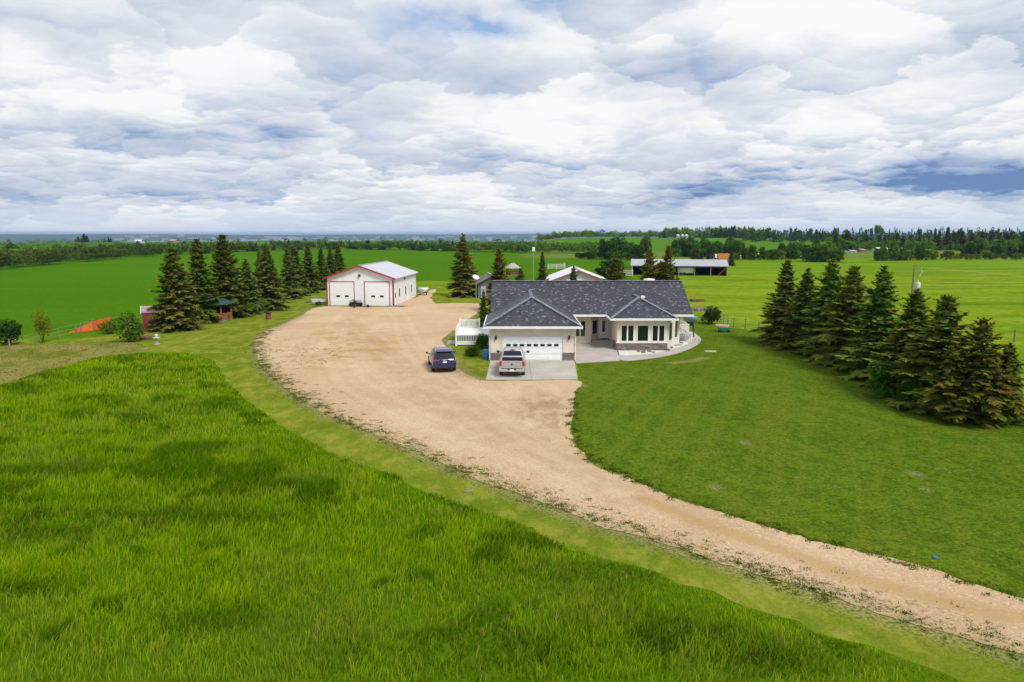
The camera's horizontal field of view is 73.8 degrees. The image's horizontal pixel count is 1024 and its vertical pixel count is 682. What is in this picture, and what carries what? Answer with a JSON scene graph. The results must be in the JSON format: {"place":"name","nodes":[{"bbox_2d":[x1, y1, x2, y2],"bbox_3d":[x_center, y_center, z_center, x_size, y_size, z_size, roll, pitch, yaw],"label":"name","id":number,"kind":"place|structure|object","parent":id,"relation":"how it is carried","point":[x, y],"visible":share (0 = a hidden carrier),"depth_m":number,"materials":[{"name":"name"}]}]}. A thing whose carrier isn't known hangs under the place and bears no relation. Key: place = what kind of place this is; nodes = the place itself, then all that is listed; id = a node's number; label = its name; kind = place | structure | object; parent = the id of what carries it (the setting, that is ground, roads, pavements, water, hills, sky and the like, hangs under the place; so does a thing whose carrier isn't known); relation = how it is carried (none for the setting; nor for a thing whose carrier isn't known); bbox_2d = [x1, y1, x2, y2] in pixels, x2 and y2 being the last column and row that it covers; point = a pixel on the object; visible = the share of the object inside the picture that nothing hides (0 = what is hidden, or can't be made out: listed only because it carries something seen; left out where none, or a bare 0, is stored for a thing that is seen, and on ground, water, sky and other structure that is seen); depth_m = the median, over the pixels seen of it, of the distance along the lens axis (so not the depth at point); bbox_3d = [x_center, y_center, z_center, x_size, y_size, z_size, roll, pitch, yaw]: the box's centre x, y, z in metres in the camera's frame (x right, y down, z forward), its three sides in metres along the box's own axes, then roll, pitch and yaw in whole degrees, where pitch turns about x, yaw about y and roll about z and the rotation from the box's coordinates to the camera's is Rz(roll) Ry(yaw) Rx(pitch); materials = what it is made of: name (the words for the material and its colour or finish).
{"place":"outdoors","nodes":[
{"label":"outdoors","id":0,"kind":"place"},
{"bbox_2d":[0,341,153,383],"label":"rough ground","id":1,"kind":"structure","parent":0,"point":[55,359],"depth_m":62.99,"materials":[{"name":"green plant"}]},
{"bbox_2d":[0,351,967,681],"bbox_3d":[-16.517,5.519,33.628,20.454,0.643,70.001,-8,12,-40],"label":"tall grass","id":2,"kind":"structure","parent":0,"point":[318,493],"depth_m":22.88,"materials":[{"name":"green plant"}]},
{"bbox_2d":[486,360,530,379],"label":"concrete slab","id":3,"kind":"structure","parent":0,"point":[493,372],"depth_m":53.82,"materials":[{"name":"grey concrete"}]},
{"bbox_2d":[496,347,529,374],"bbox_3d":[0.068,1.326,55.343,2.752,2.125,5.880,0,9,2],"label":"pickup truck","id":4,"kind":"object","parent":3,"relation":"on","point":[512,360],"visible":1,"depth_m":53.63,"materials":[{"name":"silver metal"}]},
{"bbox_2d":[0,233,1023,596],"bbox_3d":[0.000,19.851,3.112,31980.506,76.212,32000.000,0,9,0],"label":"ground","id":5,"kind":"structure","parent":0,"point":[66,297],"depth_m":178.81,"materials":[{"name":"green plant"}]},
{"bbox_2d":[0,317,22,344],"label":"shrub","id":6,"kind":"object","parent":5,"relation":"on","point":[10,330],"visible":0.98,"depth_m":68.02,"materials":[{"name":"green plant"}]},
{"bbox_2d":[29,308,51,342],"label":"young tree","id":7,"kind":"object","parent":5,"relation":"on","point":[42,323],"visible":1,"depth_m":69.36,"materials":[{"name":"green plant"}]},
{"bbox_2d":[0,243,168,267],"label":"brushy wood","id":8,"kind":"object","parent":5,"relation":"on","point":[29,255],"visible":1,"depth_m":276.05,"materials":[{"name":"green plant"}]},
{"bbox_2d":[69,315,110,332],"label":"snow fence","id":9,"kind":"object","parent":5,"relation":"on","point":[91,326],"visible":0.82,"depth_m":78.11,"materials":[{"name":"orange plastic"}]},
{"bbox_2d":[0,238,209,248],"bbox_3d":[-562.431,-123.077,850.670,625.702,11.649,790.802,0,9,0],"label":"distant wood","id":10,"kind":"object","parent":5,"relation":"on","point":[10,245],"visible":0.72,"depth_m":648.24,"materials":[{"name":"green plant"}]},
{"bbox_2d":[96,320,116,333],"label":"shrub","id":11,"kind":"object","parent":5,"relation":"on","point":[107,327],"visible":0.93,"depth_m":75.54,"materials":[{"name":"green plant"}]},
{"bbox_2d":[110,311,145,341],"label":"shrub","id":12,"kind":"object","parent":5,"relation":"on","point":[131,327],"visible":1,"depth_m":69.61,"materials":[{"name":"green plant"}]},
{"bbox_2d":[146,247,208,332],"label":"spruce tree","id":13,"kind":"object","parent":5,"relation":"on","point":[176,314],"visible":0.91,"depth_m":77.83,"materials":[{"name":"green plant"}]},
{"bbox_2d":[183,238,230,323],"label":"spruce tree","id":14,"kind":"object","parent":5,"relation":"on","point":[198,269],"visible":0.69,"depth_m":84.45,"materials":[{"name":"green plant"}]},
{"bbox_2d":[207,233,257,318],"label":"spruce tree","id":15,"kind":"object","parent":5,"relation":"on","point":[226,276],"visible":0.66,"depth_m":89.46,"materials":[{"name":"green plant"}]},
{"bbox_2d":[235,258,268,314],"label":"spruce tree","id":16,"kind":"object","parent":5,"relation":"on","point":[248,278],"visible":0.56,"depth_m":94.52,"materials":[{"name":"green plant"}]},
{"bbox_2d":[252,250,270,293],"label":"spruce tree","id":17,"kind":"object","parent":5,"relation":"on","point":[258,253],"visible":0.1,"depth_m":103.10,"materials":[{"name":"green plant"}]},
{"bbox_2d":[254,244,292,310],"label":"spruce tree","id":18,"kind":"object","parent":5,"relation":"on","point":[269,281],"visible":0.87,"depth_m":98.47,"materials":[{"name":"green plant"}]},
{"bbox_2d":[278,245,303,299],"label":"spruce tree","id":19,"kind":"object","parent":5,"relation":"on","point":[290,289],"visible":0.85,"depth_m":116.04,"materials":[{"name":"green plant"}]},
{"bbox_2d":[283,245,311,295],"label":"spruce tree","id":20,"kind":"object","parent":5,"relation":"on","point":[296,259],"visible":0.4,"depth_m":122.15,"materials":[{"name":"green plant"}]},
{"bbox_2d":[299,243,325,292],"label":"spruce tree","id":21,"kind":"object","parent":5,"relation":"on","point":[310,274],"visible":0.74,"depth_m":127.97,"materials":[{"name":"green plant"}]},
{"bbox_2d":[166,237,467,253],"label":"shelter belt","id":22,"kind":"object","parent":5,"relation":"on","point":[183,246],"visible":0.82,"depth_m":455.43,"materials":[{"name":"green plant"}]},
{"bbox_2d":[312,247,332,289],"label":"spruce tree","id":23,"kind":"object","parent":5,"relation":"on","point":[322,271],"visible":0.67,"depth_m":134.86,"materials":[{"name":"green plant"}]},
{"bbox_2d":[325,247,337,273],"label":"spruce tree","id":24,"kind":"object","parent":5,"relation":"on","point":[330,262],"visible":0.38,"depth_m":140.27,"materials":[{"name":"green plant"}]},
{"bbox_2d":[333,246,347,271],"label":"spruce tree","id":25,"kind":"object","parent":5,"relation":"on","point":[339,259],"visible":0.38,"depth_m":145.61,"materials":[{"name":"green plant"}]},
{"bbox_2d":[114,235,582,241],"bbox_3d":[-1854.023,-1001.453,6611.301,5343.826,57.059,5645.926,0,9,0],"label":"distant town","id":26,"kind":"object","parent":5,"relation":"on","point":[415,238],"visible":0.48,"depth_m":6675.45},
{"bbox_2d":[412,289,435,303],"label":"dirt lane","id":27,"kind":"structure","parent":5,"relation":"on","point":[423,298],"depth_m":117.52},
{"bbox_2d":[446,233,479,297],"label":"spruce tree","id":28,"kind":"object","parent":5,"relation":"on","point":[462,284],"visible":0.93,"depth_m":119.86,"materials":[{"name":"green plant"}]},
{"bbox_2d":[475,289,489,326],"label":"spruce tree","id":29,"kind":"object","parent":5,"relation":"on","point":[483,312],"visible":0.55,"depth_m":79.11,"materials":[{"name":"green plant"}]},
{"bbox_2d":[480,248,509,311],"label":"spruce tree","id":30,"kind":"object","parent":5,"relation":"on","point":[498,271],"visible":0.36,"depth_m":96.23,"materials":[{"name":"green plant"}]},
{"bbox_2d":[0,291,1023,681],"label":"verge","id":31,"kind":"structure","parent":5,"relation":"on","point":[224,343],"depth_m":27.08,"materials":[{"name":"green plant"}]},
{"bbox_2d":[140,306,166,330],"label":"red shed","id":32,"kind":"structure","parent":31,"relation":"on","point":[146,314],"depth_m":77.92,"materials":[{"name":"wood"}]},
{"bbox_2d":[203,297,234,321],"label":"garden gazebo","id":33,"kind":"object","parent":31,"relation":"on","point":[227,315],"visible":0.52,"depth_m":86.83,"materials":[{"name":"brown wood"}]},
{"bbox_2d":[322,261,418,305],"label":"workshop","id":34,"kind":"structure","parent":31,"relation":"on","point":[384,283],"depth_m":105.68,"materials":[{"name":"white metal"}]},
{"bbox_2d":[330,282,353,304],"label":"overhead door","id":35,"kind":"structure","parent":34,"relation":"in","point":[341,293],"depth_m":105.80,"materials":[{"name":"white paint"}]},
{"bbox_2d":[365,282,388,305],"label":"overhead door","id":36,"kind":"structure","parent":34,"relation":"in","point":[376,293],"depth_m":105.44,"materials":[{"name":"white paint"}]},
{"bbox_2d":[464,345,480,355],"bbox_3d":[-3.607,0.871,62.478,1.752,0.970,1.560,-5,10,-30],"label":"shrub","id":37,"kind":"object","parent":31,"relation":"on","point":[471,350],"visible":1,"depth_m":62.22,"materials":[{"name":"green plant"}]},
{"bbox_2d":[474,333,488,348],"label":"shrub","id":38,"kind":"object","parent":31,"relation":"on","point":[482,340],"visible":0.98,"depth_m":66.06,"materials":[{"name":"green plant"}]},
{"bbox_2d":[473,272,491,297],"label":"grey shed","id":39,"kind":"structure","parent":31,"relation":"on","point":[481,283],"depth_m":118.68,"materials":[{"name":"grey wood"}]},
{"bbox_2d":[505,263,520,274],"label":"field gazebo","id":40,"kind":"object","parent":5,"relation":"on","point":[510,266],"visible":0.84,"depth_m":183.97,"materials":[{"name":"wood"}]},
{"bbox_2d":[466,239,599,251],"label":"shelter belt","id":41,"kind":"object","parent":5,"relation":"on","point":[521,245],"visible":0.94,"depth_m":395.29,"materials":[{"name":"green plant"}]},
{"bbox_2d":[535,251,549,279],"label":"spruce tree","id":42,"kind":"object","parent":5,"relation":"on","point":[542,273],"visible":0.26,"depth_m":95.35,"materials":[{"name":"green plant"}]},
{"bbox_2d":[483,271,693,360],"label":"farm house","id":43,"kind":"structure","parent":5,"relation":"on","point":[547,319],"depth_m":65.74,"materials":[{"name":"beige paint"}]},
{"bbox_2d":[455,318,490,345],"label":"white deck","id":44,"kind":"structure","parent":43,"relation":"attached to","point":[468,334],"depth_m":69.08,"materials":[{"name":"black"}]},
{"bbox_2d":[503,336,562,359],"bbox_3d":[1.830,0.651,59.804,5.220,2.168,0.078,0,9,0],"label":"garage door","id":45,"kind":"structure","parent":43,"relation":"in","point":[540,347],"depth_m":59.74,"materials":[{"name":"white paint"}]},
{"bbox_2d":[574,320,585,336],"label":"window","id":46,"kind":"structure","parent":43,"relation":"in","point":[579,332],"depth_m":69.15,"materials":[{"name":"white glass"}]},
{"bbox_2d":[599,318,607,337],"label":"door","id":47,"kind":"structure","parent":43,"relation":"in","point":[603,321],"depth_m":70.15,"materials":[{"name":"white paint"}]},
{"bbox_2d":[620,325,634,341],"bbox_3d":[10.970,-0.734,64.854,1.300,1.640,0.070,0,9,0],"label":"window","id":48,"kind":"structure","parent":43,"relation":"in","point":[627,331],"depth_m":64.85,"materials":[{"name":"white glass"}]},
{"bbox_2d":[637,325,648,341],"bbox_3d":[12.440,-0.734,64.854,1.160,1.640,0.070,0,9,0],"label":"window","id":49,"kind":"structure","parent":43,"relation":"in","point":[642,330],"depth_m":64.85,"materials":[{"name":"green glass"}]},
{"bbox_2d":[651,325,664,341],"bbox_3d":[13.915,-0.734,64.854,1.270,1.640,0.070,0,9,0],"label":"window","id":50,"kind":"structure","parent":43,"relation":"in","point":[658,331],"depth_m":64.85,"materials":[{"name":"white glass"}]},
{"bbox_2d":[597,239,604,258],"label":"aspen tree","id":51,"kind":"object","parent":5,"relation":"on","point":[600,252],"visible":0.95,"depth_m":299.42,"materials":[{"name":"green plant"}]},
{"bbox_2d":[534,229,686,240],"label":"hilltop wood","id":52,"kind":"object","parent":5,"relation":"on","point":[577,234],"visible":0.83,"depth_m":851.36,"materials":[{"name":"green plant"}]},
{"bbox_2d":[604,241,617,258],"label":"aspen tree","id":53,"kind":"object","parent":5,"relation":"on","point":[611,248],"visible":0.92,"depth_m":294.27,"materials":[{"name":"green plant"}]},
{"bbox_2d":[599,259,625,277],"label":"willow bush","id":54,"kind":"object","parent":5,"relation":"on","point":[605,265],"visible":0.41,"depth_m":166.20,"materials":[{"name":"green plant"}]},
{"bbox_2d":[602,252,627,279],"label":"spruce tree","id":55,"kind":"object","parent":5,"relation":"on","point":[615,269],"visible":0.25,"depth_m":99.64,"materials":[{"name":"green plant"}]},
{"bbox_2d":[610,236,627,257],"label":"aspen tree","id":56,"kind":"object","parent":5,"relation":"on","point":[619,244],"visible":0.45,"depth_m":299.33,"materials":[{"name":"green plant"}]},
{"bbox_2d":[622,242,635,259],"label":"aspen tree","id":57,"kind":"object","parent":5,"relation":"on","point":[628,252],"visible":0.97,"depth_m":287.62,"materials":[{"name":"green plant"}]},
{"bbox_2d":[632,244,645,258],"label":"aspen tree","id":58,"kind":"object","parent":5,"relation":"on","point":[639,252],"visible":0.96,"depth_m":285.29,"materials":[{"name":"green plant"}]},
{"bbox_2d":[254,298,1023,653],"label":"gravel drive","id":59,"kind":"structure","parent":5,"relation":"on","point":[516,432],"depth_m":35.85,"materials":[{"name":"beige gravel"}]},
{"bbox_2d":[426,346,456,370],"bbox_3d":[-5.846,1.291,56.768,2.534,1.812,4.995,-2,9,-11],"label":"family car","id":60,"kind":"object","parent":59,"relation":"on","point":[440,357],"visible":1,"depth_m":54.63,"materials":[{"name":"blue paint"}]},
{"bbox_2d":[234,330,1023,660],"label":"edge weeds","id":61,"kind":"object","parent":59,"relation":"on","point":[574,430],"visible":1,"depth_m":27.32,"materials":[{"name":"green plant"}]},
{"bbox_2d":[638,250,659,279],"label":"spruce tree","id":62,"kind":"object","parent":5,"relation":"on","point":[649,265],"visible":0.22,"depth_m":93.08,"materials":[{"name":"green plant"}]},
{"bbox_2d":[618,336,689,354],"bbox_3d":[15.469,0.364,68.440,3.822,0.001,16.780,8,12,40],"label":"stone bed","id":63,"kind":"object","parent":5,"relation":"on","point":[628,352],"visible":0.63,"depth_m":64.44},
{"bbox_2d":[679,320,691,341],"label":"porch railing","id":64,"kind":"object","parent":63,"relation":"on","point":[684,326],"visible":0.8,"depth_m":71.05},
{"bbox_2d":[683,314,697,336],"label":"patio umbrella","id":65,"kind":"object","parent":63,"relation":"on","point":[690,321],"visible":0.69,"depth_m":73.14,"materials":[{"name":"teal fabric"}]},
{"bbox_2d":[657,261,671,279],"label":"spruce tree","id":66,"kind":"object","parent":5,"relation":"on","point":[664,275],"visible":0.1,"depth_m":92.41,"materials":[{"name":"green plant"}]},
{"bbox_2d":[654,245,679,279],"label":"spruce tree","id":67,"kind":"object","parent":5,"relation":"on","point":[667,257],"visible":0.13,"depth_m":94.60,"materials":[{"name":"green plant"}]},
{"bbox_2d":[631,259,728,275],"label":"pole shed","id":68,"kind":"structure","parent":5,"relation":"on","point":[708,266],"depth_m":185.49,"materials":[{"name":"white metal"}]},
{"bbox_2d":[677,267,696,274],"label":"camper trailer","id":69,"kind":"object","parent":5,"relation":"on","point":[684,270],"visible":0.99,"depth_m":183.53,"materials":[{"name":"white"}]},
{"bbox_2d":[683,237,695,256],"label":"aspen tree","id":70,"kind":"object","parent":5,"relation":"on","point":[689,241],"visible":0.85,"depth_m":325.50,"materials":[{"name":"green plant"}]},
{"bbox_2d":[700,239,710,256],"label":"aspen tree","id":71,"kind":"object","parent":5,"relation":"on","point":[705,248],"visible":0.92,"depth_m":322.41,"materials":[{"name":"green plant"}]},
{"bbox_2d":[699,305,721,323],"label":"shrub","id":72,"kind":"object","parent":5,"relation":"on","point":[713,314],"visible":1,"depth_m":83.87,"materials":[{"name":"green plant"}]},
{"bbox_2d":[663,225,765,237],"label":"hilltop wood","id":73,"kind":"object","parent":5,"relation":"on","point":[674,231],"visible":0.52,"depth_m":865.08,"materials":[{"name":"green plant"}]},
{"bbox_2d":[747,244,756,259],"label":"aspen tree","id":74,"kind":"object","parent":5,"relation":"on","point":[751,251],"visible":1,"depth_m":287.35,"materials":[{"name":"green plant"}]},
{"bbox_2d":[747,259,800,345],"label":"spruce tree","id":75,"kind":"object","parent":5,"relation":"on","point":[785,290],"visible":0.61,"depth_m":68.23,"materials":[{"name":"green plant"}]},
{"bbox_2d":[785,241,800,258],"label":"aspen tree","id":76,"kind":"object","parent":5,"relation":"on","point":[796,250],"visible":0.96,"depth_m":296.63,"materials":[{"name":"green plant"}]},
{"bbox_2d":[767,268,821,352],"bbox_3d":[27.873,-2.703,65.208,6.250,8.635,6.412,6,11,35],"label":"spruce tree","id":77,"kind":"object","parent":5,"relation":"on","point":[794,322],"visible":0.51,"depth_m":64.41,"materials":[{"name":"green plant"}]},
{"bbox_2d":[800,244,812,261],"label":"aspen tree","id":78,"kind":"object","parent":5,"relation":"on","point":[806,250],"visible":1,"depth_m":270.13,"materials":[{"name":"green plant"}]},
{"bbox_2d":[804,243,822,261],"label":"aspen tree","id":79,"kind":"object","parent":5,"relation":"on","point":[815,249],"visible":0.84,"depth_m":269.88,"materials":[{"name":"green plant"}]},
{"bbox_2d":[791,258,845,357],"bbox_3d":[28.495,-2.524,61.198,6.723,9.876,7.081,-6,11,-36],"label":"spruce tree","id":80,"kind":"object","parent":5,"relation":"on","point":[827,289],"visible":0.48,"depth_m":60.84,"materials":[{"name":"green plant"}]},
{"bbox_2d":[824,244,833,261],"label":"aspen tree","id":81,"kind":"object","parent":5,"relation":"on","point":[828,249],"visible":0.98,"depth_m":268.19,"materials":[{"name":"green plant"}]},
{"bbox_2d":[828,250,845,261],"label":"willow bush","id":82,"kind":"object","parent":5,"relation":"on","point":[839,254],"visible":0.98,"depth_m":266.04,"materials":[{"name":"green plant"}]},
{"bbox_2d":[803,265,883,367],"bbox_3d":[28.759,-1.624,57.620,7.166,9.640,7.077,-4,10,-26],"label":"spruce tree","id":83,"kind":"object","parent":5,"relation":"on","point":[834,340],"visible":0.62,"depth_m":57.10,"materials":[{"name":"green plant"}]},
{"bbox_2d":[831,264,906,380],"bbox_3d":[28.347,-1.109,52.645,7.078,9.532,6.899,-2,9,-13],"label":"spruce tree","id":84,"kind":"object","parent":5,"relation":"on","point":[879,315],"visible":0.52,"depth_m":52.24,"materials":[{"name":"green plant"}]},
{"bbox_2d":[742,224,1023,241],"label":"spruce wood","id":85,"kind":"object","parent":5,"relation":"on","point":[759,235],"visible":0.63,"depth_m":657.91,"materials":[{"name":"green plant"}]},
{"bbox_2d":[864,359,901,398],"bbox_3d":[25.401,2.550,46.128,2.845,2.802,3.197,4,10,25],"label":"shrub","id":86,"kind":"object","parent":5,"relation":"on","point":[882,379],"visible":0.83,"depth_m":45.65,"materials":[{"name":"green plant"}]},
{"bbox_2d":[859,287,938,394],"bbox_3d":[27.917,0.449,47.438,6.762,8.353,6.716,-8,12,-41],"label":"spruce tree","id":87,"kind":"object","parent":5,"relation":"on","point":[913,316],"visible":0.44,"depth_m":47.06,"materials":[{"name":"green plant"}]},
{"bbox_2d":[892,375,932,405],"bbox_3d":[25.879,3.203,43.622,2.797,2.264,2.490,4,10,26],"label":"shrub","id":88,"kind":"object","parent":5,"relation":"on","point":[911,386],"visible":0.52,"depth_m":43.53,"materials":[{"name":"green plant"}]},
{"bbox_2d":[911,265,922,292],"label":"power pole","id":89,"kind":"object","parent":5,"relation":"on","point":[918,284],"visible":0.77,"depth_m":91.66,"materials":[{"name":"grey wood"}]},
{"bbox_2d":[824,235,1021,249],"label":"skyline wood","id":90,"kind":"object","parent":5,"relation":"on","point":[906,245],"visible":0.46,"depth_m":419.90,"materials":[{"name":"green plant"}]},
{"bbox_2d":[881,293,979,414],"bbox_3d":[27.423,1.259,43.579,7.285,8.616,7.682,-3,10,-21],"label":"spruce tree","id":91,"kind":"object","parent":5,"relation":"on","point":[943,324],"visible":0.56,"depth_m":42.93,"materials":[{"name":"green plant"}]},
{"bbox_2d":[941,227,953,249],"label":"spruce tree","id":92,"kind":"object","parent":5,"relation":"on","point":[946,238],"visible":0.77,"depth_m":432.93,"materials":[{"name":"green plant"}]},
{"bbox_2d":[953,231,967,250],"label":"spruce tree","id":93,"kind":"object","parent":5,"relation":"on","point":[962,239],"visible":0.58,"depth_m":415.58,"materials":[{"name":"green plant"}]},
{"bbox_2d":[916,317,1023,428],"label":"spruce tree","id":94,"kind":"object","parent":5,"relation":"on","point":[991,385],"visible":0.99,"depth_m":39.61,"materials":[{"name":"green plant"}]},
{"bbox_2d":[964,242,977,254],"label":"aspen tree","id":95,"kind":"object","parent":5,"relation":"on","point":[971,248],"visible":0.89,"depth_m":319.59,"materials":[{"name":"green plant"}]},
{"bbox_2d":[974,240,985,253],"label":"aspen tree","id":96,"kind":"object","parent":5,"relation":"on","point":[980,247],"visible":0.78,"depth_m":322.21,"materials":[{"name":"green plant"}]},
{"bbox_2d":[993,239,1007,257],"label":"aspen tree","id":97,"kind":"object","parent":5,"relation":"on","point":[1000,246],"visible":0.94,"depth_m":315.50,"materials":[{"name":"green plant"}]},
{"bbox_2d":[0,0,1023,234],"label":"sky","id":98,"kind":"structure","parent":0,"point":[227,117],"materials":[{"name":"white"}]},
{"bbox_2d":[529,360,577,379],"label":"concrete slab","id":99,"kind":"structure","parent":0,"point":[552,369],"depth_m":55.39,"materials":[{"name":"grey concrete"}]},
{"bbox_2d":[544,265,604,279],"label":"white barn","id":100,"kind":"structure","parent":0,"point":[564,274],"depth_m":108.00,"materials":[{"name":"metal"}]},
{"bbox_2d":[574,343,619,363],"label":"concrete slab","id":101,"kind":"structure","parent":0,"point":[587,353],"depth_m":63.24,"materials":[{"name":"grey concrete"}]},
{"bbox_2d":[619,331,700,360],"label":"curved path","id":102,"kind":"structure","parent":0,"point":[696,339],"depth_m":63.26,"materials":[{"name":"concrete"}]},
{"bbox_2d":[571,320,1023,597],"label":"lawn","id":103,"kind":"structure","parent":0,"point":[743,422],"depth_m":34.75,"materials":[{"name":"green plant"}]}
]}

